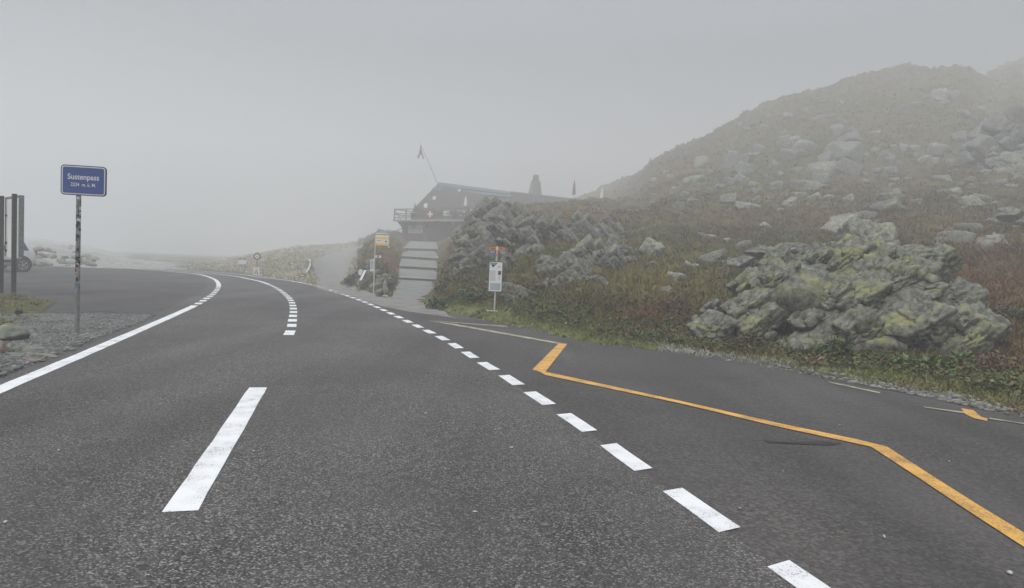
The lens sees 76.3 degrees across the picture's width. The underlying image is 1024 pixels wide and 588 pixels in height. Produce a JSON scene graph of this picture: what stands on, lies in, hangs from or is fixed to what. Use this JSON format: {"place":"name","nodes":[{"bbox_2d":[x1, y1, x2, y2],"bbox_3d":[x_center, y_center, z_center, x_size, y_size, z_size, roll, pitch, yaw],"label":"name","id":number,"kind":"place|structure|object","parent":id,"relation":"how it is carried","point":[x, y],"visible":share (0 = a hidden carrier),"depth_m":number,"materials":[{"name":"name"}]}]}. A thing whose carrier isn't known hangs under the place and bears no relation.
{"place":"outdoors","nodes":[
{"label":"outdoors","id":0,"kind":"place"},
{"bbox_2d":[119,252,226,267],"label":"ground","id":1,"kind":"structure","parent":0,"point":[149,256],"depth_m":111.96,"materials":[{"name":"gravel"}]},
{"bbox_2d":[356,279,367,289],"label":"rock","id":2,"kind":"object","parent":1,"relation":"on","point":[360,284],"visible":0.45,"depth_m":26.43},
{"bbox_2d":[106,249,241,256],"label":"valley floor","id":3,"kind":"structure","parent":0,"point":[176,253],"depth_m":237.96,"materials":[{"name":"grey"}]},
{"bbox_2d":[312,244,362,295],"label":"gravel track","id":4,"kind":"structure","parent":0,"point":[332,269],"depth_m":47.85,"materials":[{"name":"gravel"}]},
{"bbox_2d":[0,268,795,587],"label":"road","id":5,"kind":"structure","parent":0,"point":[358,468],"depth_m":3.95,"materials":[{"name":"asphalt"}]},
{"bbox_2d":[159,269,296,511],"bbox_3d":[-11.636,-0.203,22.005,8.806,0.001,61.580,1,3,-32],"label":"line marking","id":6,"kind":"object","parent":5,"relation":"on","point":[192,491],"visible":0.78,"depth_m":4.22,"materials":[{"name":"white paint"}]},
{"bbox_2d":[177,269,830,587],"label":"edge line marking","id":7,"kind":"object","parent":5,"relation":"on","point":[794,574],"visible":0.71,"depth_m":3.82,"materials":[{"name":"white paint"}]},
{"bbox_2d":[3,298,1012,573],"bbox_3d":[-3.768,0.601,11.892,8.586,0.018,22.251,1,3,-33],"label":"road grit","id":8,"kind":"object","parent":5,"relation":"on","point":[511,446],"visible":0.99,"depth_m":3.82,"materials":[{"name":"gravel"}]},
{"bbox_2d":[352,290,454,317],"bbox_3d":[-5.653,-0.124,26.002,2.869,0.001,23.348,1,3,-24],"label":"gravel apron","id":9,"kind":"object","parent":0,"point":[363,295],"visible":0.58,"depth_m":19.46,"materials":[{"name":"gravel"}]},
{"bbox_2d":[339,271,357,286],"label":"rock","id":10,"kind":"object","parent":9,"relation":"on","point":[347,281],"visible":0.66,"depth_m":27.51,"materials":[{"name":"stone"}]},
{"bbox_2d":[424,284,476,308],"bbox_3d":[-1.642,0.074,17.676,1.471,0.769,0.632,2,3,-6],"label":"leafy bush","id":11,"kind":"object","parent":9,"relation":"on","point":[437,303],"visible":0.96,"depth_m":17.61,"materials":[{"name":"green plant"}]},
{"bbox_2d":[384,298,439,314],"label":"footpath","id":12,"kind":"structure","parent":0,"point":[416,304],"depth_m":19.18,"materials":[{"name":"concrete"}]},
{"bbox_2d":[0,0,1023,254],"label":"sky","id":13,"kind":"structure","parent":0,"point":[225,127],"materials":[{"name":"grey"}]},
{"bbox_2d":[4,266,1023,587],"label":"parking area","id":14,"kind":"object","parent":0,"point":[830,516],"visible":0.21,"depth_m":5.19,"materials":[{"name":"asphalt"}]},
{"bbox_2d":[4,238,36,271],"bbox_3d":[-23.391,-1.752,28.492,1.862,1.590,4.070,4,3,22],"label":"parked car","id":15,"kind":"object","parent":14,"relation":"on","point":[26,262],"visible":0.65,"depth_m":29.55,"materials":[{"name":"white paint"}]},
{"bbox_2d":[0,293,53,313],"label":"mossy bank","id":16,"kind":"structure","parent":14,"relation":"on","point":[25,303],"depth_m":13.61,"materials":[{"name":"plant"}]},
{"bbox_2d":[0,194,23,295],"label":"notice board","id":17,"kind":"object","parent":16,"relation":"on","point":[14,227],"visible":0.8,"depth_m":16.00,"materials":[{"name":"metal"}]},
{"bbox_2d":[0,292,47,322],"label":"moss tufts","id":18,"kind":"object","parent":16,"relation":"on","point":[19,306],"visible":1,"depth_m":13.10,"materials":[{"name":"green plant"}]},
{"bbox_2d":[0,313,153,376],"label":"gravel bed","id":19,"kind":"object","parent":14,"relation":"on","point":[52,349],"visible":0.42,"depth_m":10.02,"materials":[{"name":"gravel"}]},
{"bbox_2d":[0,340,8,352],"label":"stone","id":20,"kind":"object","parent":19,"relation":"on","point":[3,348],"visible":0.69,"depth_m":7.59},
{"bbox_2d":[0,323,29,340],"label":"stone","id":21,"kind":"object","parent":19,"relation":"on","point":[9,331],"visible":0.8,"depth_m":8.58,"materials":[{"name":"stone"}]},
{"bbox_2d":[8,345,44,349],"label":"stone","id":22,"kind":"object","parent":19,"relation":"on","point":[26,347],"visible":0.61,"depth_m":7.87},
{"bbox_2d":[30,353,57,357],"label":"stone","id":23,"kind":"object","parent":19,"relation":"on","point":[47,355],"visible":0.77,"depth_m":7.53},
{"bbox_2d":[61,164,106,332],"bbox_3d":[-6.248,-0.574,9.514,0.600,2.570,0.095,2,3,-10],"label":"place name sign","id":24,"kind":"object","parent":19,"relation":"on","point":[78,181],"visible":1,"depth_m":9.45,"materials":[{"name":"metal"}]},
{"bbox_2d":[55,311,153,314],"bbox_3d":[-7.907,0.360,12.699,1.828,0.001,0.610,2,3,-18],"label":"asphalt lip","id":25,"kind":"object","parent":19,"relation":"on","point":[104,311],"visible":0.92,"depth_m":12.80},
{"bbox_2d":[0,268,220,392],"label":"line marking","id":26,"kind":"object","parent":14,"relation":"on","point":[8,385],"visible":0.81,"depth_m":8.03,"materials":[{"name":"white paint"}]},
{"bbox_2d":[253,252,260,275],"bbox_3d":[-14.830,-1.740,37.902,0.400,1.350,0.094,2,3,-15],"label":"speed sign","id":27,"kind":"object","parent":14,"relation":"on","point":[257,257],"visible":1,"depth_m":37.87,"materials":[{"name":"metal"}]},
{"bbox_2d":[370,233,389,293],"bbox_3d":[-4.862,-1.085,23.926,0.672,2.292,0.058,3,3,0],"label":"bus stop sign","id":28,"kind":"object","parent":14,"relation":"on","point":[384,239],"visible":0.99,"depth_m":23.88,"materials":[{"name":"metal"}]},
{"bbox_2d":[362,300,456,318],"bbox_3d":[-3.160,0.383,17.409,0.636,0.001,6.204,1,3,-34],"label":"asphalt seam","id":29,"kind":"object","parent":14,"relation":"on","point":[410,312],"visible":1,"depth_m":16.24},
{"bbox_2d":[433,321,1023,423],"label":"faded line marking","id":30,"kind":"object","parent":14,"relation":"on","point":[558,342],"visible":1,"depth_m":11.72,"materials":[{"name":"paint"}]},
{"bbox_2d":[444,268,1023,396],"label":"roadside weeds","id":31,"kind":"object","parent":14,"relation":"on","point":[859,359],"visible":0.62,"depth_m":10.14,"materials":[{"name":"green plant"}]},
{"bbox_2d":[533,343,1023,545],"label":"yellow zigzag marking","id":32,"kind":"object","parent":14,"relation":"on","point":[963,501],"visible":1,"depth_m":4.91,"materials":[{"name":"paint"}]},
{"bbox_2d":[763,439,840,444],"bbox_3d":[2.329,1.180,5.196,0.639,0.001,0.135,3,3,0],"label":"tar patch","id":33,"kind":"object","parent":14,"relation":"on","point":[814,442],"visible":1,"depth_m":5.18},
{"bbox_2d":[961,408,987,420],"bbox_3d":[4.664,1.216,6.592,0.149,0.001,0.598,3,3,19],"label":"yellow arrow marking","id":34,"kind":"object","parent":14,"relation":"on","point":[971,413],"visible":1,"depth_m":6.58,"materials":[{"name":"paint"}]},
{"bbox_2d":[4,56,1023,413],"bbox_3d":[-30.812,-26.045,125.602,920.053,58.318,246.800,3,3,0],"label":"hillside","id":35,"kind":"structure","parent":0,"point":[110,259],"depth_m":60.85,"materials":[{"name":"plant"}]},
{"bbox_2d":[355,269,381,282],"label":"rock","id":36,"kind":"object","parent":35,"relation":"on","point":[369,274],"visible":0.38,"depth_m":26.89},
{"bbox_2d":[365,258,379,268],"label":"rock","id":37,"kind":"object","parent":35,"relation":"on","point":[367,264],"visible":0.49,"depth_m":28.34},
{"bbox_2d":[369,282,391,292],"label":"rock","id":38,"kind":"object","parent":35,"relation":"on","point":[377,285],"visible":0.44,"depth_m":24.50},
{"bbox_2d":[375,273,397,287],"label":"rock","id":39,"kind":"object","parent":35,"relation":"on","point":[382,277],"visible":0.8,"depth_m":24.65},
{"bbox_2d":[392,241,438,298],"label":"stairs","id":40,"kind":"structure","parent":35,"relation":"on","point":[417,269],"depth_m":37.39,"materials":[{"name":"concrete"}]},
{"bbox_2d":[433,275,453,293],"bbox_3d":[-2.122,-0.238,20.510,0.705,0.818,0.541,1,3,-21],"label":"leafy bush","id":41,"kind":"object","parent":35,"relation":"on","point":[440,285],"visible":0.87,"depth_m":20.43,"materials":[{"name":"green plant"}]},
{"bbox_2d":[461,288,488,301],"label":"leafy bush","id":42,"kind":"object","parent":35,"relation":"on","point":[472,296],"visible":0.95,"depth_m":16.95,"materials":[{"name":"green plant"}]},
{"bbox_2d":[388,182,582,241],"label":"mountain hut","id":43,"kind":"object","parent":35,"relation":"on","point":[439,198],"visible":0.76,"depth_m":75.97,"materials":[{"name":"grey wood"}]},
{"bbox_2d":[425,210,434,217],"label":"cross banner","id":44,"kind":"object","parent":43,"relation":"attached to","point":[429,213],"visible":1,"depth_m":70.70,"materials":[{"name":"red fabric"}]},
{"bbox_2d":[429,225,439,241],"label":"door","id":45,"kind":"structure","parent":43,"relation":"in","point":[434,231],"depth_m":71.80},
{"bbox_2d":[486,246,504,311],"bbox_3d":[-0.391,-0.318,15.607,0.399,1.649,0.142,3,3,4],"label":"bus stop sign","id":46,"kind":"object","parent":35,"relation":"on","point":[495,276],"visible":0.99,"depth_m":15.56,"materials":[{"name":"metal"}]},
{"bbox_2d":[501,282,536,303],"bbox_3d":[0.234,0.066,16.237,0.977,0.747,0.801,2,3,-12],"label":"rock","id":47,"kind":"object","parent":35,"relation":"on","point":[509,291],"visible":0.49,"depth_m":16.00,"materials":[{"name":"stone"}]},
{"bbox_2d":[529,175,541,194],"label":"stone monument","id":48,"kind":"object","parent":35,"relation":"on","point":[535,186],"visible":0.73,"depth_m":96.06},
{"bbox_2d":[447,196,626,276],"bbox_3d":[1.776,-2.713,29.325,8.461,4.930,18.593,3,3,0],"label":"rock outcrop","id":49,"kind":"object","parent":35,"relation":"on","point":[493,222],"visible":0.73,"depth_m":25.99,"materials":[{"name":"stone"}]},
{"bbox_2d":[534,301,571,319],"bbox_3d":[0.900,0.350,14.063,0.836,0.448,0.688,1,3,-24],"label":"shrub","id":50,"kind":"object","parent":35,"relation":"on","point":[559,309],"visible":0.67,"depth_m":14.00,"materials":[{"name":"green plant"}]},
{"bbox_2d":[532,233,636,288],"bbox_3d":[2.128,-0.865,20.449,2.747,2.268,7.027,3,3,18],"label":"rock outcrop","id":51,"kind":"object","parent":35,"relation":"on","point":[581,257],"visible":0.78,"depth_m":20.88,"materials":[{"name":"stone"}]},
{"bbox_2d":[638,237,665,254],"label":"rock","id":52,"kind":"object","parent":35,"relation":"on","point":[649,245],"visible":0.76,"depth_m":24.83,"materials":[{"name":"stone"}]},
{"bbox_2d":[667,271,686,283],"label":"rock","id":53,"kind":"object","parent":35,"relation":"on","point":[678,276],"visible":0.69,"depth_m":18.60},
{"bbox_2d":[672,201,684,209],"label":"rock","id":54,"kind":"object","parent":35,"relation":"on","point":[678,203],"visible":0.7,"depth_m":42.64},
{"bbox_2d":[686,198,701,205],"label":"rock","id":55,"kind":"object","parent":35,"relation":"on","point":[691,201],"visible":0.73,"depth_m":43.71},
{"bbox_2d":[687,175,703,182],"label":"rock","id":56,"kind":"object","parent":35,"relation":"on","point":[698,178],"visible":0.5,"depth_m":60.69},
{"bbox_2d":[693,156,710,167],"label":"rock","id":57,"kind":"object","parent":35,"relation":"on","point":[700,161],"visible":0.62,"depth_m":70.94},
{"bbox_2d":[697,248,726,263],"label":"rock","id":58,"kind":"object","parent":35,"relation":"on","point":[719,253],"visible":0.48,"depth_m":22.33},
{"bbox_2d":[432,105,1023,352],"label":"heather clumps","id":59,"kind":"object","parent":35,"relation":"on","point":[720,265],"visible":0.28,"depth_m":24.16,"materials":[{"name":"brown plant"}]},
{"bbox_2d":[719,193,738,203],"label":"rock","id":60,"kind":"object","parent":35,"relation":"on","point":[730,198],"visible":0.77,"depth_m":43.05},
{"bbox_2d":[723,176,739,186],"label":"rock","id":61,"kind":"object","parent":35,"relation":"on","point":[728,181],"visible":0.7,"depth_m":56.92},
{"bbox_2d":[722,153,748,169],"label":"rock","id":62,"kind":"object","parent":35,"relation":"on","point":[731,160],"visible":0.56,"depth_m":66.30,"materials":[{"name":"stone"}]},
{"bbox_2d":[719,329,764,349],"bbox_3d":[3.849,0.773,10.873,0.770,0.391,0.550,1,3,-36],"label":"shrub","id":63,"kind":"object","parent":35,"relation":"on","point":[740,339],"visible":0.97,"depth_m":10.89,"materials":[{"name":"green plant"}]},
{"bbox_2d":[734,161,752,174],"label":"rock","id":64,"kind":"object","parent":35,"relation":"on","point":[741,166],"visible":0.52,"depth_m":62.18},
{"bbox_2d":[735,201,760,208],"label":"rock","id":65,"kind":"object","parent":35,"relation":"on","point":[742,205],"visible":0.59,"depth_m":40.91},
{"bbox_2d":[752,143,767,152],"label":"rock","id":66,"kind":"object","parent":35,"relation":"on","point":[758,148],"visible":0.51,"depth_m":67.72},
{"bbox_2d":[725,242,808,268],"bbox_3d":[7.580,-1.163,19.287,3.619,0.909,1.311,1,3,-31],"label":"rock outcrop","id":67,"kind":"object","parent":35,"relation":"on","point":[758,252],"visible":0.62,"depth_m":18.98,"materials":[{"name":"stone"}]},
{"bbox_2d":[766,160,779,169],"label":"rock","id":68,"kind":"object","parent":35,"relation":"on","point":[773,164],"visible":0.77,"depth_m":60.65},
{"bbox_2d":[770,181,782,189],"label":"rock","id":69,"kind":"object","parent":35,"relation":"on","point":[777,185],"visible":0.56,"depth_m":49.58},
{"bbox_2d":[775,136,792,147],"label":"rock","id":70,"kind":"object","parent":35,"relation":"on","point":[784,141],"visible":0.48,"depth_m":66.45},
{"bbox_2d":[778,148,798,160],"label":"rock","id":71,"kind":"object","parent":35,"relation":"on","point":[784,154],"visible":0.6,"depth_m":61.64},
{"bbox_2d":[782,196,797,209],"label":"rock","id":72,"kind":"object","parent":35,"relation":"on","point":[791,202],"visible":0.84,"depth_m":39.11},
{"bbox_2d":[792,139,814,150],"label":"rock","id":73,"kind":"object","parent":35,"relation":"on","point":[806,145],"visible":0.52,"depth_m":63.19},
{"bbox_2d":[797,179,820,191],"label":"rock","id":74,"kind":"object","parent":35,"relation":"on","point":[805,185],"visible":0.59,"depth_m":45.96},
{"bbox_2d":[801,192,820,200],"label":"rock","id":75,"kind":"object","parent":35,"relation":"on","point":[813,196],"visible":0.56,"depth_m":40.24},
{"bbox_2d":[804,354,827,365],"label":"dry tuft","id":76,"kind":"object","parent":35,"relation":"on","point":[818,358],"visible":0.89,"depth_m":9.58,"materials":[{"name":"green plant"}]},
{"bbox_2d":[811,173,829,183],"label":"rock","id":77,"kind":"object","parent":35,"relation":"on","point":[822,178],"visible":0.52,"depth_m":48.84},
{"bbox_2d":[806,161,837,173],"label":"rock","id":78,"kind":"object","parent":35,"relation":"on","point":[811,167],"visible":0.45,"depth_m":56.43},
{"bbox_2d":[812,168,831,178],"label":"rock","id":79,"kind":"object","parent":35,"relation":"on","point":[821,170],"visible":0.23,"depth_m":53.77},
{"bbox_2d":[817,151,835,161],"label":"rock","id":80,"kind":"object","parent":35,"relation":"on","point":[830,156],"visible":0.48,"depth_m":58.72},
{"bbox_2d":[810,333,859,356],"bbox_3d":[4.906,0.812,9.921,0.707,0.444,0.505,4,3,35],"label":"leafy bush","id":81,"kind":"object","parent":35,"relation":"on","point":[839,345],"visible":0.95,"depth_m":9.84,"materials":[{"name":"green plant"}]},
{"bbox_2d":[818,214,857,232],"bbox_3d":[15.963,-3.258,31.992,1.496,1.328,1.349,1,3,-23],"label":"rock","id":82,"kind":"object","parent":35,"relation":"on","point":[835,223],"visible":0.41,"depth_m":31.85,"materials":[{"name":"stone"}]},
{"bbox_2d":[830,123,845,137],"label":"rock","id":83,"kind":"object","parent":35,"relation":"on","point":[837,130],"visible":0.65,"depth_m":68.77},
{"bbox_2d":[823,141,864,163],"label":"rock","id":84,"kind":"object","parent":35,"relation":"on","point":[851,150],"visible":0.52,"depth_m":59.66,"materials":[{"name":"stone"}]},
{"bbox_2d":[833,157,863,176],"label":"rock","id":85,"kind":"object","parent":35,"relation":"on","point":[843,165],"visible":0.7,"depth_m":55.03,"materials":[{"name":"stone"}]},
{"bbox_2d":[685,233,1012,356],"bbox_3d":[5.693,0.222,11.841,4.977,2.740,3.689,3,3,10],"label":"rock outcrop","id":86,"kind":"object","parent":35,"relation":"on","point":[864,294],"visible":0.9,"depth_m":11.04,"materials":[{"name":"stone"}]},
{"bbox_2d":[836,131,862,142],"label":"rock","id":87,"kind":"object","parent":35,"relation":"on","point":[853,136],"visible":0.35,"depth_m":63.33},
{"bbox_2d":[853,211,877,218],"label":"rock","id":88,"kind":"object","parent":35,"relation":"on","point":[867,214],"visible":0.45,"depth_m":34.00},
{"bbox_2d":[837,217,899,246],"bbox_3d":[8.997,-1.201,16.646,1.342,1.442,1.276,2,3,-11],"label":"boulder","id":89,"kind":"object","parent":35,"relation":"on","point":[871,231],"visible":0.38,"depth_m":16.31,"materials":[{"name":"stone"}]},
{"bbox_2d":[876,150,895,163],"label":"rock","id":90,"kind":"object","parent":35,"relation":"on","point":[883,155],"visible":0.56,"depth_m":58.85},
{"bbox_2d":[869,197,905,211],"bbox_3d":[20.019,-4.479,34.897,1.123,1.325,1.722,1,3,-28],"label":"rock","id":91,"kind":"object","parent":35,"relation":"on","point":[894,203],"visible":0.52,"depth_m":34.34,"materials":[{"name":"stone"}]},
{"bbox_2d":[876,191,901,199],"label":"rock","id":92,"kind":"object","parent":35,"relation":"on","point":[889,195],"visible":0.5,"depth_m":39.06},
{"bbox_2d":[891,104,908,114],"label":"rock","id":93,"kind":"object","parent":35,"relation":"on","point":[903,109],"visible":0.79,"depth_m":71.79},
{"bbox_2d":[889,354,957,372],"bbox_3d":[5.661,0.973,9.015,0.842,0.284,0.461,4,3,31],"label":"fern","id":94,"kind":"object","parent":35,"relation":"on","point":[932,361],"visible":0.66,"depth_m":8.92,"materials":[{"name":"green plant"}]},
{"bbox_2d":[917,155,931,163],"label":"rock","id":95,"kind":"object","parent":35,"relation":"on","point":[922,159],"visible":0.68,"depth_m":56.81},
{"bbox_2d":[926,142,944,156],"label":"rock","id":96,"kind":"object","parent":35,"relation":"on","point":[935,149],"visible":0.63,"depth_m":58.63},
{"bbox_2d":[930,88,948,100],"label":"rock","id":97,"kind":"object","parent":35,"relation":"on","point":[941,92],"visible":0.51,"depth_m":73.50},
{"bbox_2d":[932,175,950,180],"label":"rock","id":98,"kind":"object","parent":35,"relation":"on","point":[941,177],"visible":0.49,"depth_m":46.27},
{"bbox_2d":[930,347,976,363],"bbox_3d":[6.318,0.937,9.377,0.640,0.308,0.459,3,3,0],"label":"leafy bush","id":99,"kind":"object","parent":35,"relation":"on","point":[956,357],"visible":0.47,"depth_m":9.34,"materials":[{"name":"green plant"}]},
{"bbox_2d":[948,89,961,100],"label":"rock","id":100,"kind":"object","parent":35,"relation":"on","point":[955,95],"visible":0.59,"depth_m":73.26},
{"bbox_2d":[948,130,966,139],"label":"rock","id":101,"kind":"object","parent":35,"relation":"on","point":[957,134],"visible":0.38,"depth_m":61.39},
{"bbox_2d":[947,230,975,244],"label":"rock","id":102,"kind":"object","parent":35,"relation":"on","point":[957,235],"visible":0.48,"depth_m":23.85,"materials":[{"name":"stone"}]},
{"bbox_2d":[956,110,970,116],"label":"rock","id":103,"kind":"object","parent":35,"relation":"on","point":[964,113],"visible":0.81,"depth_m":67.55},
{"bbox_2d":[954,223,983,230],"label":"rock","id":104,"kind":"object","parent":35,"relation":"on","point":[960,226],"visible":0.5,"depth_m":26.59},
{"bbox_2d":[961,152,977,163],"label":"rock","id":105,"kind":"object","parent":35,"relation":"on","point":[967,158],"visible":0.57,"depth_m":54.54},
{"bbox_2d":[964,176,977,182],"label":"rock","id":106,"kind":"object","parent":35,"relation":"on","point":[970,179],"visible":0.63,"depth_m":42.30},
{"bbox_2d":[957,195,987,207],"bbox_3d":[24.404,-4.832,34.755,1.406,0.863,1.166,2,8,-17],"label":"rock slab","id":107,"kind":"object","parent":35,"relation":"on","point":[970,199],"visible":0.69,"depth_m":34.38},
{"bbox_2d":[980,240,993,248],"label":"rock","id":108,"kind":"object","parent":35,"relation":"on","point":[983,243],"visible":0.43,"depth_m":22.16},
{"bbox_2d":[975,234,1004,245],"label":"rock","id":109,"kind":"object","parent":35,"relation":"on","point":[996,238],"visible":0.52,"depth_m":23.26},
{"bbox_2d":[965,104,1023,172],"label":"rock outcrop","id":110,"kind":"object","parent":35,"relation":"on","point":[995,134],"visible":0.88,"depth_m":50.38,"materials":[{"name":"stone"}]},
{"bbox_2d":[968,352,1021,370],"bbox_3d":[6.680,0.965,8.953,0.656,0.327,0.468,1,3,-22],"label":"shrub","id":111,"kind":"object","parent":35,"relation":"on","point":[995,360],"visible":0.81,"depth_m":8.91,"materials":[{"name":"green plant"}]},
{"bbox_2d":[996,167,1012,173],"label":"rock","id":112,"kind":"object","parent":35,"relation":"on","point":[1008,170],"visible":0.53,"depth_m":43.61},
{"bbox_2d":[991,303,1023,319],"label":"shrub","id":113,"kind":"object","parent":35,"relation":"on","point":[1012,312],"visible":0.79,"depth_m":12.35,"materials":[{"name":"green plant"}]},
{"bbox_2d":[993,206,1023,224],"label":"rock outcrop","id":114,"kind":"object","parent":35,"relation":"on","point":[1007,214],"visible":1,"depth_m":26.80,"materials":[{"name":"stone"}]},
{"bbox_2d":[1011,163,1023,176],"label":"rock","id":115,"kind":"object","parent":35,"relation":"on","point":[1018,168],"visible":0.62,"depth_m":42.13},
{"bbox_2d":[486,316,1023,417],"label":"verge gravel","id":116,"kind":"structure","parent":0,"point":[973,403],"depth_m":7.82,"materials":[{"name":"gravel"}]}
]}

